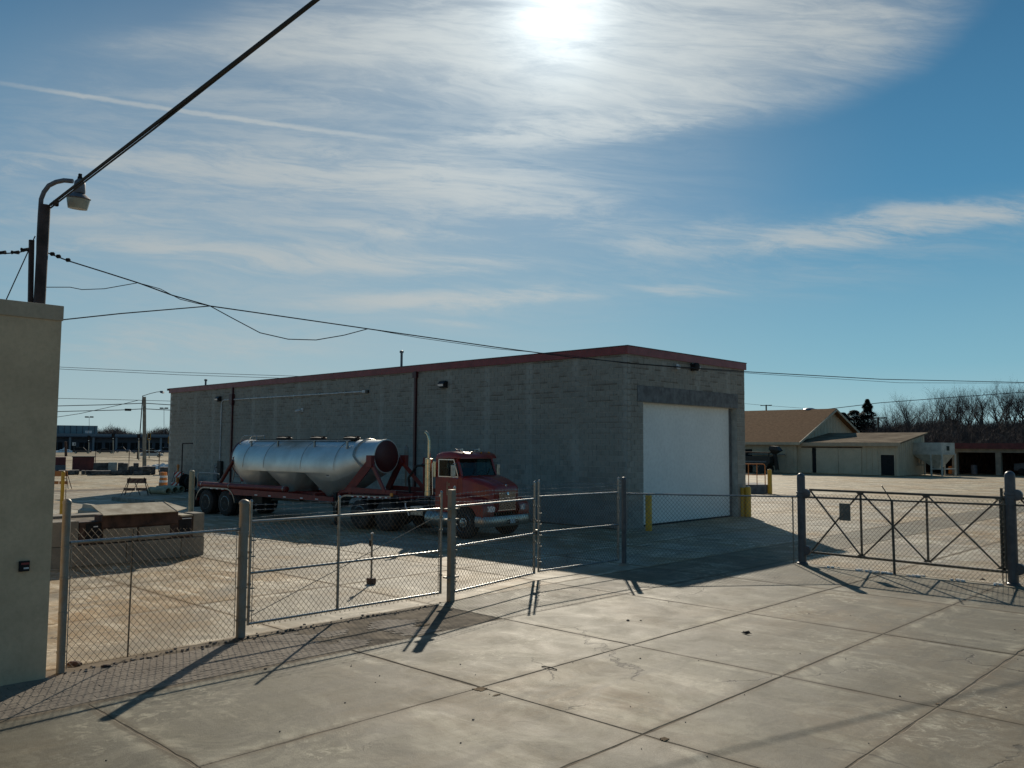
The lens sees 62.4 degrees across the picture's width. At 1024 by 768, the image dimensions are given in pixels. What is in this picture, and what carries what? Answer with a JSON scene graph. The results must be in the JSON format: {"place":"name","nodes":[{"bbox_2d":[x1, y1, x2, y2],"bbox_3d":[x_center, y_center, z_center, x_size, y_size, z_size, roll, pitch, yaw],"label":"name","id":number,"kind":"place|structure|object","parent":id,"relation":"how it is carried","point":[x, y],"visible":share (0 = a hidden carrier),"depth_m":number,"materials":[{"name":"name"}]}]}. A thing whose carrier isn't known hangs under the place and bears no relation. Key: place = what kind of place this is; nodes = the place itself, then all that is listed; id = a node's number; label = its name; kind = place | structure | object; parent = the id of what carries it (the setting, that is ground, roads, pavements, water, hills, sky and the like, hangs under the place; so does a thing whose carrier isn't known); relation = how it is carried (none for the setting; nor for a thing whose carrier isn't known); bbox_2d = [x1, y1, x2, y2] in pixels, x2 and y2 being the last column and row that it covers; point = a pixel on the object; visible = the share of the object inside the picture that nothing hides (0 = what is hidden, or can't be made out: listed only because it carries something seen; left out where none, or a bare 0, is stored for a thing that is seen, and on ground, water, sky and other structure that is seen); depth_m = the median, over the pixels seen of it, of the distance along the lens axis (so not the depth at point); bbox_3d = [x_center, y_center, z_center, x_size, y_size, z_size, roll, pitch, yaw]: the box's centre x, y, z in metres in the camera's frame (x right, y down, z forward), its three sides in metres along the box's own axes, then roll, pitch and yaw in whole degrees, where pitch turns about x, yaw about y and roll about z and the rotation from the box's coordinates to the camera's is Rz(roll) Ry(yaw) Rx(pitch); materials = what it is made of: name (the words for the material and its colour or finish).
{"place":"outdoors","nodes":[
{"label":"outdoors","id":0,"kind":"place"},
{"bbox_2d":[56,452,168,455],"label":"verge","id":1,"kind":"structure","parent":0,"point":[97,454],"depth_m":228.78,"materials":[{"name":"beige plant"}]},
{"bbox_2d":[62,403,169,405],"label":"power line","id":2,"kind":"object","parent":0,"point":[115,404],"visible":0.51,"depth_m":117.97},
{"bbox_2d":[66,460,167,460],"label":"verge","id":3,"kind":"structure","parent":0,"point":[124,460],"depth_m":148.72,"materials":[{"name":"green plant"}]},
{"bbox_2d":[65,369,269,377],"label":"power line","id":4,"kind":"object","parent":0,"point":[169,374],"visible":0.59,"depth_m":117.98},
{"bbox_2d":[0,490,1023,767],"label":"pavement","id":5,"kind":"structure","parent":0,"point":[806,718],"depth_m":12.11,"materials":[{"name":"concrete"}]},
{"bbox_2d":[28,178,73,303],"bbox_3d":[-6.837,0.436,12.135,0.970,6.823,0.378,-3,-5,39],"label":"utility pole","id":6,"kind":"object","parent":5,"relation":"on","point":[37,290],"visible":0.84,"depth_m":12.18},
{"bbox_2d":[6,236,35,299],"bbox_3d":[-7.236,-1.388,12.219,0.696,1.510,0.015,0,-4,9],"label":"guy wire","id":7,"kind":"object","parent":6,"relation":"attached to","point":[18,272],"visible":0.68,"depth_m":12.21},
{"bbox_2d":[66,173,90,210],"bbox_3d":[-6.273,-2.780,12.233,0.328,0.522,0.336,-4,-6,44],"label":"yard lamp","id":8,"kind":"object","parent":6,"relation":"hanging from","point":[78,199],"visible":0.83,"depth_m":12.14,"materials":[{"name":"metal"}]},
{"bbox_2d":[46,283,135,289],"bbox_3d":[-6.266,-1.480,12.623,1.244,0.201,0.011,3,-5,-29],"label":"messenger wire","id":9,"kind":"object","parent":6,"relation":"attached to","point":[88,289],"visible":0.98,"depth_m":12.57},
{"bbox_2d":[48,253,209,305],"bbox_3d":[-5.799,-1.579,12.893,2.298,0.605,0.018,3,-5,-29],"label":"messenger wire","id":10,"kind":"object","parent":6,"relation":"attached to","point":[133,281],"visible":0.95,"depth_m":12.89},
{"bbox_2d":[210,305,1023,382],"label":"messenger wire","id":11,"kind":"object","parent":10,"relation":"attached to","point":[574,357],"visible":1,"depth_m":16.57,"materials":[{"name":"metal"}]},
{"bbox_2d":[212,307,366,339],"bbox_3d":[-3.654,-0.963,14.055,2.638,0.462,0.014,3,-5,-29],"label":"messenger wire","id":12,"kind":"object","parent":11,"relation":"hanging from","point":[286,338],"visible":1,"depth_m":13.99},
{"bbox_2d":[376,330,897,382],"bbox_3d":[6.472,-0.363,19.704,20.588,0.360,0.009,3,-5,-29],"label":"messenger wire","id":13,"kind":"object","parent":11,"relation":"attached to","point":[627,363],"visible":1,"depth_m":17.42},
{"bbox_2d":[49,0,318,205],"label":"service cable","id":14,"kind":"object","parent":6,"relation":"attached to","point":[307,6],"visible":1,"depth_m":9.11,"materials":[{"name":"rubber"}]},
{"bbox_2d":[50,0,319,208],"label":"service cable","id":15,"kind":"object","parent":6,"relation":"attached to","point":[142,137],"visible":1,"depth_m":9.87,"materials":[{"name":"rubber"}]},
{"bbox_2d":[59,471,66,513],"bbox_3d":[-16.503,4.186,31.061,0.212,1.962,0.135,0,-4,-1],"label":"yellow chain post","id":16,"kind":"object","parent":5,"relation":"on","point":[63,478],"visible":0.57,"depth_m":31.04,"materials":[{"name":"metal"}]},
{"bbox_2d":[78,504,97,512],"bbox_3d":[-16.938,5.309,35.609,3.724,0.378,0.600,-2,-5,32],"label":"concrete barrier","id":17,"kind":"object","parent":5,"relation":"on","point":[87,508],"visible":0.35,"depth_m":36.19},
{"bbox_2d":[51,512,203,568],"bbox_3d":[-11.182,3.983,22.106,3.088,1.130,5.048,-4,-6,44],"label":"concrete bin","id":18,"kind":"object","parent":5,"relation":"on","point":[197,520],"visible":0.45,"depth_m":21.46,"materials":[{"name":"concrete"}]},
{"bbox_2d":[78,512,191,544],"bbox_3d":[-9.748,3.675,21.809,0.630,0.680,2.860,-4,-6,44],"label":"steel form box","id":19,"kind":"object","parent":18,"relation":"in","point":[174,521],"visible":0.78,"depth_m":21.51,"materials":[{"name":"metal"}]},
{"bbox_2d":[91,502,192,516],"bbox_3d":[-9.485,3.287,21.893,0.850,0.390,2.420,-4,-6,44],"label":"folded lid","id":20,"kind":"object","parent":19,"relation":"on","point":[129,508],"visible":0.92,"depth_m":21.72,"materials":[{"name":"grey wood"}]},
{"bbox_2d":[112,496,154,502],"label":"timber curb","id":21,"kind":"structure","parent":5,"relation":"on","point":[125,499],"depth_m":42.89,"materials":[{"name":"grey wood"}]},
{"bbox_2d":[121,478,151,494],"bbox_3d":[-21.748,5.935,48.968,1.596,1.027,0.493,0,-4,0],"label":"barricade","id":22,"kind":"object","parent":5,"relation":"on","point":[136,480],"visible":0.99,"depth_m":48.94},
{"bbox_2d":[147,487,170,494],"bbox_3d":[-20.972,6.340,50.246,1.900,0.400,0.400,-3,-5,36],"label":"drain pipe","id":23,"kind":"object","parent":5,"relation":"on","point":[159,490],"visible":0.9,"depth_m":50.01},
{"bbox_2d":[171,471,187,489],"bbox_3d":[-21.314,6.187,54.028,1.030,1.262,0.485,0,-4,11],"label":"barricade","id":24,"kind":"object","parent":5,"relation":"on","point":[176,474],"visible":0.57,"depth_m":53.99,"materials":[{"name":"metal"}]},
{"bbox_2d":[179,474,196,491],"bbox_3d":[-20.338,6.199,53.021,0.833,1.092,1.102,-4,-6,44],"label":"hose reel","id":25,"kind":"object","parent":5,"relation":"on","point":[184,480],"visible":0.66,"depth_m":52.89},
{"bbox_2d":[188,470,194,511],"bbox_3d":[-12.655,4.385,33.337,0.200,1.944,0.200,-4,-6,44],"label":"cream post","id":26,"kind":"object","parent":5,"relation":"on","point":[191,491],"visible":0.79,"depth_m":33.27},
{"bbox_2d":[0,619,441,719],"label":"paver strip","id":27,"kind":"object","parent":5,"relation":"on","point":[69,689],"visible":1,"depth_m":11.23,"materials":[{"name":"concrete"}]},
{"bbox_2d":[194,435,434,524],"bbox_3d":[-7.657,3.714,33.562,13.755,3.378,2.585,-3,-5,38],"label":"tank trailer","id":28,"kind":"object","parent":5,"relation":"on","point":[289,468],"visible":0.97,"depth_m":32.71,"materials":[{"name":"metal"}]},
{"bbox_2d":[366,533,375,584],"bbox_3d":[-3.038,3.771,18.291,0.180,1.100,0.140,-4,-6,44],"label":"portable post","id":29,"kind":"object","parent":5,"relation":"on","point":[371,579],"visible":0.89,"depth_m":18.26,"materials":[{"name":"metal"}]},
{"bbox_2d":[350,431,529,538],"bbox_3d":[-2.616,3.397,29.505,6.872,3.483,2.510,-3,-5,38],"label":"truck tractor","id":30,"kind":"object","parent":5,"relation":"on","point":[474,472],"visible":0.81,"depth_m":28.05,"materials":[{"name":"metal"}]},
{"bbox_2d":[443,489,459,601],"bbox_3d":[-1.167,3.136,16.358,0.132,2.170,0.325,-4,-6,44],"label":"square gate post","id":31,"kind":"object","parent":5,"relation":"on","point":[451,576],"visible":0.94,"depth_m":16.31,"materials":[{"name":"metal"}]},
{"bbox_2d":[246,491,442,626],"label":"chain link gate","id":32,"kind":"structure","parent":31,"relation":"attached to","point":[338,567],"depth_m":14.60,"materials":[{"name":"metal"}]},
{"bbox_2d":[453,481,535,594],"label":"chain link gate","id":33,"kind":"structure","parent":31,"relation":"attached to","point":[506,538],"depth_m":17.86,"materials":[{"name":"metal"}]},
{"bbox_2d":[167,345,746,528],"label":"block building","id":34,"kind":"structure","parent":5,"relation":"on","point":[528,420],"depth_m":35.30,"materials":[{"name":"grey concrete"}]},
{"bbox_2d":[213,461,222,480],"bbox_3d":[-18.075,5.322,51.847,0.970,1.200,0.261,-4,-6,44],"label":"electrical box","id":35,"kind":"object","parent":34,"relation":"attached to","point":[218,468],"visible":0.91,"depth_m":51.65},
{"bbox_2d":[219,390,368,460],"bbox_3d":[-12.547,2.502,46.870,14.998,3.770,0.106,-4,-6,44],"label":"conduit","id":36,"kind":"object","parent":34,"relation":"attached to","point":[362,391],"visible":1,"depth_m":47.67,"materials":[{"name":"metal"}]},
{"bbox_2d":[437,381,447,387],"bbox_3d":[-3.123,0.018,37.903,0.420,0.317,0.285,-4,-6,44],"label":"wall light","id":37,"kind":"object","parent":34,"relation":"attached to","point":[442,384],"visible":1,"depth_m":37.81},
{"bbox_2d":[643,403,731,525],"bbox_3d":[7.080,3.190,34.318,0.140,4.722,7.070,-4,-6,44],"label":"door","id":38,"kind":"structure","parent":34,"relation":"in","point":[687,449],"depth_m":34.25,"materials":[{"name":"white paint"}]},
{"bbox_2d":[64,590,1019,760],"bbox_3d":[1.736,3.929,12.573,9.620,0.025,15.968,-4,-6,44],"label":"loose grit","id":39,"kind":"object","parent":5,"relation":"on","point":[182,650],"visible":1,"depth_m":12.71,"materials":[{"name":"gravel"}]},
{"bbox_2d":[645,495,651,530],"bbox_3d":[4.885,4.609,30.191,0.236,1.320,0.236,-4,-6,44],"label":"bollard","id":40,"kind":"object","parent":5,"relation":"on","point":[647,515],"visible":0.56,"depth_m":30.10,"materials":[{"name":"metal"}]},
{"bbox_2d":[416,623,938,741],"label":"joint soil","id":41,"kind":"structure","parent":5,"relation":"on","point":[663,739],"depth_m":10.37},
{"bbox_2d":[619,477,797,565],"bbox_3d":[5.067,3.503,21.604,4.722,2.220,0.629,0,-4,1],"label":"chain link fence","id":42,"kind":"object","parent":5,"relation":"on","point":[623,509],"visible":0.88,"depth_m":21.62,"materials":[{"name":"metal"}]},
{"bbox_2d":[537,477,619,573],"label":"chain link gate","id":43,"kind":"structure","parent":42,"relation":"attached to","point":[539,546],"depth_m":20.15,"materials":[{"name":"metal"}]},
{"bbox_2d":[740,487,744,516],"bbox_3d":[10.027,5.122,36.710,0.250,1.310,0.250,-4,-6,44],"label":"bollard","id":44,"kind":"object","parent":5,"relation":"on","point":[742,490],"visible":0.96,"depth_m":36.60,"materials":[{"name":"metal"}]},
{"bbox_2d":[745,486,750,516],"bbox_3d":[10.208,5.094,36.519,0.250,1.340,0.250,-4,-6,44],"label":"bollard","id":45,"kind":"object","parent":5,"relation":"on","point":[748,492],"visible":0.93,"depth_m":36.42,"materials":[{"name":"metal"}]},
{"bbox_2d":[796,473,811,564],"bbox_3d":[7.538,3.491,21.841,0.379,2.368,0.274,-4,-6,44],"label":"heavy gate post","id":46,"kind":"object","parent":5,"relation":"on","point":[802,492],"visible":0.99,"depth_m":21.79,"materials":[{"name":"metal"}]},
{"bbox_2d":[805,485,1023,585],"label":"chain link fence","id":47,"kind":"object","parent":5,"relation":"on","point":[892,526],"visible":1,"depth_m":19.79,"materials":[{"name":"metal"}]},
{"bbox_2d":[1003,471,1023,585],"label":"heavy gate post","id":48,"kind":"object","parent":5,"relation":"on","point":[1012,494],"visible":0.96,"depth_m":18.64,"materials":[{"name":"metal"}]},
{"bbox_2d":[809,489,1007,573],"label":"cross braced gate","id":49,"kind":"structure","parent":48,"relation":"attached to","point":[926,496],"depth_m":20.05,"materials":[{"name":"metal"}]},
{"bbox_2d":[839,503,850,520],"bbox_3d":[8.381,3.224,21.275,0.280,0.430,0.016,-4,-6,44],"label":"sign panel","id":50,"kind":"object","parent":49,"relation":"attached to","point":[843,511],"visible":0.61,"depth_m":21.27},
{"bbox_2d":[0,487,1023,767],"bbox_3d":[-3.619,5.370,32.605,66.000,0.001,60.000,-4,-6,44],"label":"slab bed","id":51,"kind":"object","parent":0,"point":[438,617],"depth_m":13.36,"materials":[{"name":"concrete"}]},
{"bbox_2d":[56,499,249,673],"bbox_3d":[-5.062,2.733,12.202,0.170,2.260,2.833,-3,-5,39],"label":"chain link fence","id":52,"kind":"object","parent":51,"relation":"on","point":[241,587],"visible":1,"depth_m":11.92,"materials":[{"name":"metal"}]},
{"bbox_2d":[159,472,166,485],"bbox_3d":[-23.727,6.525,57.496,0.591,1.050,0.600,-4,-6,44],"label":"traffic barrel","id":53,"kind":"object","parent":51,"relation":"on","point":[163,479],"visible":0.75,"depth_m":57.30,"materials":[{"name":"orange plastic"}]},
{"bbox_2d":[746,483,767,493],"bbox_3d":[14.778,6.918,56.243,4.000,0.568,3.000,1,-4,-6],"label":"loading dock","id":54,"kind":"object","parent":51,"relation":"on","point":[759,488],"visible":0.36,"depth_m":54.89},
{"bbox_2d":[745,463,765,484],"bbox_3d":[14.912,5.847,54.873,3.232,1.372,0.064,1,-4,-6],"label":"guard rail","id":55,"kind":"object","parent":54,"relation":"on","point":[748,474],"visible":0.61,"depth_m":54.98,"materials":[{"name":"metal"}]},
{"bbox_2d":[0,0,1023,433],"label":"sky","id":56,"kind":"structure","parent":0,"point":[824,188],"materials":[{"name":"blue"}]},
{"bbox_2d":[54,456,1023,504],"bbox_3d":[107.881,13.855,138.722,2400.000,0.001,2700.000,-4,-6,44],"label":"ground","id":57,"kind":"structure","parent":0,"point":[978,484],"depth_m":71.51,"materials":[{"name":"concrete"}]},
{"bbox_2d":[0,299,63,685],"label":"stucco building","id":58,"kind":"structure","parent":57,"relation":"on","point":[30,340],"depth_m":10.74,"materials":[{"name":"paint"}]},
{"bbox_2d":[18,560,29,571],"bbox_3d":[-6.155,2.299,10.662,0.039,0.130,0.120,-4,-6,44],"label":"electrical outlet","id":59,"kind":"object","parent":58,"relation":"attached to","point":[24,566],"depth_m":10.64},
{"bbox_2d":[63,306,209,319],"bbox_3d":[-5.746,-1.055,12.537,2.574,0.526,0.218,4,-5,-38],"label":"messenger wire","id":60,"kind":"object","parent":58,"relation":"attached to","point":[134,312],"visible":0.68,"depth_m":12.55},
{"bbox_2d":[55,457,65,469],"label":"container","id":61,"kind":"object","parent":57,"relation":"on","point":[60,463],"visible":0.47,"depth_m":92.15,"materials":[{"name":"metal"}]},
{"bbox_2d":[54,470,71,488],"bbox_3d":[-29.538,6.251,55.268,1.329,1.214,0.486,0,-4,0],"label":"barricade","id":62,"kind":"object","parent":57,"relation":"on","point":[57,473],"visible":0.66,"depth_m":55.25,"materials":[{"name":"orange paint"}]},
{"bbox_2d":[72,456,94,469],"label":"dumpster","id":63,"kind":"object","parent":57,"relation":"on","point":[82,462],"visible":0.81,"depth_m":92.50,"materials":[{"name":"red paint"}]},
{"bbox_2d":[93,463,107,469],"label":"concrete slab stack","id":64,"kind":"object","parent":57,"relation":"on","point":[100,466],"visible":0.45,"depth_m":83.16,"materials":[{"name":"concrete"}]},
{"bbox_2d":[91,470,121,474],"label":"stone pallet","id":65,"kind":"object","parent":57,"relation":"on","point":[102,472],"visible":1,"depth_m":80.20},
{"bbox_2d":[56,433,168,450],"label":"store building","id":66,"kind":"structure","parent":57,"relation":"on","point":[126,442],"depth_m":321.49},
{"bbox_2d":[57,425,97,433],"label":"roof","id":67,"kind":"structure","parent":66,"relation":"attached to","point":[71,429],"depth_m":332.22,"materials":[{"name":"teal metal"}]},
{"bbox_2d":[108,462,116,470],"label":"pale panel","id":68,"kind":"object","parent":57,"relation":"on","point":[112,466],"visible":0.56,"depth_m":83.40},
{"bbox_2d":[62,450,167,471],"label":"yard fence","id":69,"kind":"object","parent":57,"relation":"on","point":[126,457],"visible":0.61,"depth_m":109.63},
{"bbox_2d":[117,462,138,473],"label":"stone pile","id":70,"kind":"object","parent":57,"relation":"on","point":[124,468],"visible":0.96,"depth_m":81.48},
{"bbox_2d":[97,425,168,434],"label":"woods","id":71,"kind":"object","parent":57,"relation":"on","point":[117,430],"visible":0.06,"depth_m":357.33,"materials":[{"name":"plant"}]},
{"bbox_2d":[142,397,145,466],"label":"utility pole","id":72,"kind":"object","parent":57,"relation":"on","point":[144,435],"visible":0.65,"depth_m":99.53,"materials":[{"name":"brown wood"}]},
{"bbox_2d":[133,466,155,473],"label":"stone pile","id":73,"kind":"object","parent":57,"relation":"on","point":[147,470],"visible":0.98,"depth_m":81.84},
{"bbox_2d":[140,450,162,456],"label":"parked car","id":74,"kind":"object","parent":57,"relation":"on","point":[153,453],"visible":0.58,"depth_m":182.89,"materials":[{"name":"silver metal"}]},
{"bbox_2d":[745,446,782,472],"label":"truck","id":75,"kind":"object","parent":57,"relation":"on","point":[769,461],"visible":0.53,"depth_m":97.70,"materials":[{"name":"metal"}]},
{"bbox_2d":[767,469,771,493],"bbox_3d":[16.748,6.337,54.891,0.280,1.616,0.280,-4,-6,44],"label":"bollard","id":76,"kind":"object","parent":57,"relation":"on","point":[769,473],"visible":0.94,"depth_m":54.78,"materials":[{"name":"metal"}]},
{"bbox_2d":[745,408,859,472],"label":"barn","id":77,"kind":"structure","parent":57,"relation":"on","point":[787,431],"depth_m":103.93,"materials":[{"name":"beige metal"}]},
{"bbox_2d":[796,432,927,475],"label":"lean to","id":78,"kind":"object","parent":57,"relation":"on","point":[885,454],"visible":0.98,"depth_m":94.91,"materials":[{"name":"beige metal"}]},
{"bbox_2d":[801,448,811,472],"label":"sliding door","id":79,"kind":"structure","parent":78,"relation":"in","point":[806,453],"depth_m":98.12,"materials":[{"name":"beige metal"}]},
{"bbox_2d":[816,448,838,472],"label":"sliding door","id":80,"kind":"structure","parent":78,"relation":"in","point":[826,458],"depth_m":96.43,"materials":[{"name":"beige metal"}]},
{"bbox_2d":[838,448,861,473],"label":"sliding door","id":81,"kind":"structure","parent":78,"relation":"in","point":[849,459],"depth_m":94.61,"materials":[{"name":"beige metal"}]},
{"bbox_2d":[881,455,894,474],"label":"walk door","id":82,"kind":"structure","parent":78,"relation":"in","point":[887,461],"depth_m":91.81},
{"bbox_2d":[913,443,956,475],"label":"legged hopper","id":83,"kind":"object","parent":57,"relation":"on","point":[938,456],"visible":1,"depth_m":92.97,"materials":[{"name":"grey metal"}]},
{"bbox_2d":[855,413,1023,471],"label":"brush thicket","id":84,"kind":"object","parent":57,"relation":"on","point":[971,433],"visible":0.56,"depth_m":119.20,"materials":[{"name":"plant"}]},
{"bbox_2d":[926,443,1023,474],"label":"open shed","id":85,"kind":"structure","parent":57,"relation":"on","point":[998,450],"depth_m":97.15,"materials":[{"name":"red paint"}]},
{"bbox_2d":[1014,463,1023,474],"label":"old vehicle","id":86,"kind":"object","parent":57,"relation":"on","point":[1019,467],"visible":1,"depth_m":96.67,"materials":[{"name":"metal"}]},
{"bbox_2d":[827,566,1003,584],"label":"gravel","id":87,"kind":"structure","parent":0,"point":[951,579],"depth_m":19.95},
{"bbox_2d":[830,392,1022,408],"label":"power line","id":88,"kind":"object","parent":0,"point":[927,399],"visible":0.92,"depth_m":136.81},
{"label":"hill","id":89,"kind":"structure","parent":0,"visible":0},
{"bbox_2d":[847,410,872,431],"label":"evergreen tree","id":90,"kind":"object","parent":89,"relation":"on","point":[855,418],"visible":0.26,"depth_m":139.99,"materials":[{"name":"green plant"}]},
{"bbox_2d":[856,399,879,432],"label":"evergreen tree","id":91,"kind":"object","parent":89,"relation":"on","point":[867,409],"visible":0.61,"depth_m":137.86,"materials":[{"name":"green plant"}]},
{"bbox_2d":[883,401,905,427],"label":"bare tree","id":92,"kind":"object","parent":89,"relation":"on","point":[892,414],"visible":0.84,"depth_m":140.87,"materials":[{"name":"brown plant"}]},
{"bbox_2d":[890,387,923,423],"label":"bare tree","id":93,"kind":"object","parent":89,"relation":"on","point":[904,406],"visible":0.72,"depth_m":155.92,"materials":[{"name":"brown plant"}]},
{"bbox_2d":[889,397,925,431],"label":"bare tree","id":94,"kind":"object","parent":89,"relation":"on","point":[900,409],"visible":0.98,"depth_m":134.57,"materials":[{"name":"brown plant"}]},
{"bbox_2d":[921,388,967,416],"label":"bare tree","id":95,"kind":"object","parent":89,"relation":"on","point":[942,402],"visible":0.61,"depth_m":146.37,"materials":[{"name":"brown plant"}]},
{"bbox_2d":[939,400,965,432],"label":"bare tree","id":96,"kind":"object","parent":89,"relation":"on","point":[948,422],"visible":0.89,"depth_m":124.76,"materials":[{"name":"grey plant"}]},
{"bbox_2d":[934,398,973,426],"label":"bare tree","id":97,"kind":"object","parent":89,"relation":"on","point":[953,412],"visible":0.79,"depth_m":127.69,"materials":[{"name":"brown plant"}]},
{"bbox_2d":[946,387,969,421],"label":"bare tree","id":98,"kind":"object","parent":89,"relation":"on","point":[960,402],"visible":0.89,"depth_m":140.96,"materials":[{"name":"brown plant"}]},
{"bbox_2d":[963,400,981,424],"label":"bare tree","id":99,"kind":"object","parent":89,"relation":"on","point":[970,417],"visible":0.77,"depth_m":141.66,"materials":[{"name":"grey plant"}]},
{"bbox_2d":[964,388,992,421],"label":"bare tree","id":100,"kind":"object","parent":89,"relation":"on","point":[982,402],"visible":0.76,"depth_m":142.90,"materials":[{"name":"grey plant"}]},
{"bbox_2d":[966,383,1000,425],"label":"bare tree","id":101,"kind":"object","parent":89,"relation":"on","point":[971,396],"visible":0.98,"depth_m":138.01,"materials":[{"name":"brown plant"}]},
{"bbox_2d":[983,385,1004,423],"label":"bare tree","id":102,"kind":"object","parent":89,"relation":"on","point":[993,408],"visible":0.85,"depth_m":153.62,"materials":[{"name":"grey plant"}]},
{"bbox_2d":[983,410,1010,434],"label":"bare tree","id":103,"kind":"object","parent":89,"relation":"on","point":[1000,422],"visible":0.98,"depth_m":122.11,"materials":[{"name":"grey plant"}]},
{"bbox_2d":[989,376,1021,418],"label":"bare tree","id":104,"kind":"object","parent":89,"relation":"on","point":[1004,394],"visible":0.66,"depth_m":157.54,"materials":[{"name":"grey plant"}]},
{"bbox_2d":[992,384,1023,425],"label":"bare tree","id":105,"kind":"object","parent":89,"relation":"on","point":[1022,418],"visible":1,"depth_m":128.59,"materials":[{"name":"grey plant"}]},
{"bbox_2d":[1001,386,1023,423],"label":"bare tree","id":106,"kind":"object","parent":89,"relation":"on","point":[1016,403],"visible":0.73,"depth_m":135.78,"materials":[{"name":"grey plant"}]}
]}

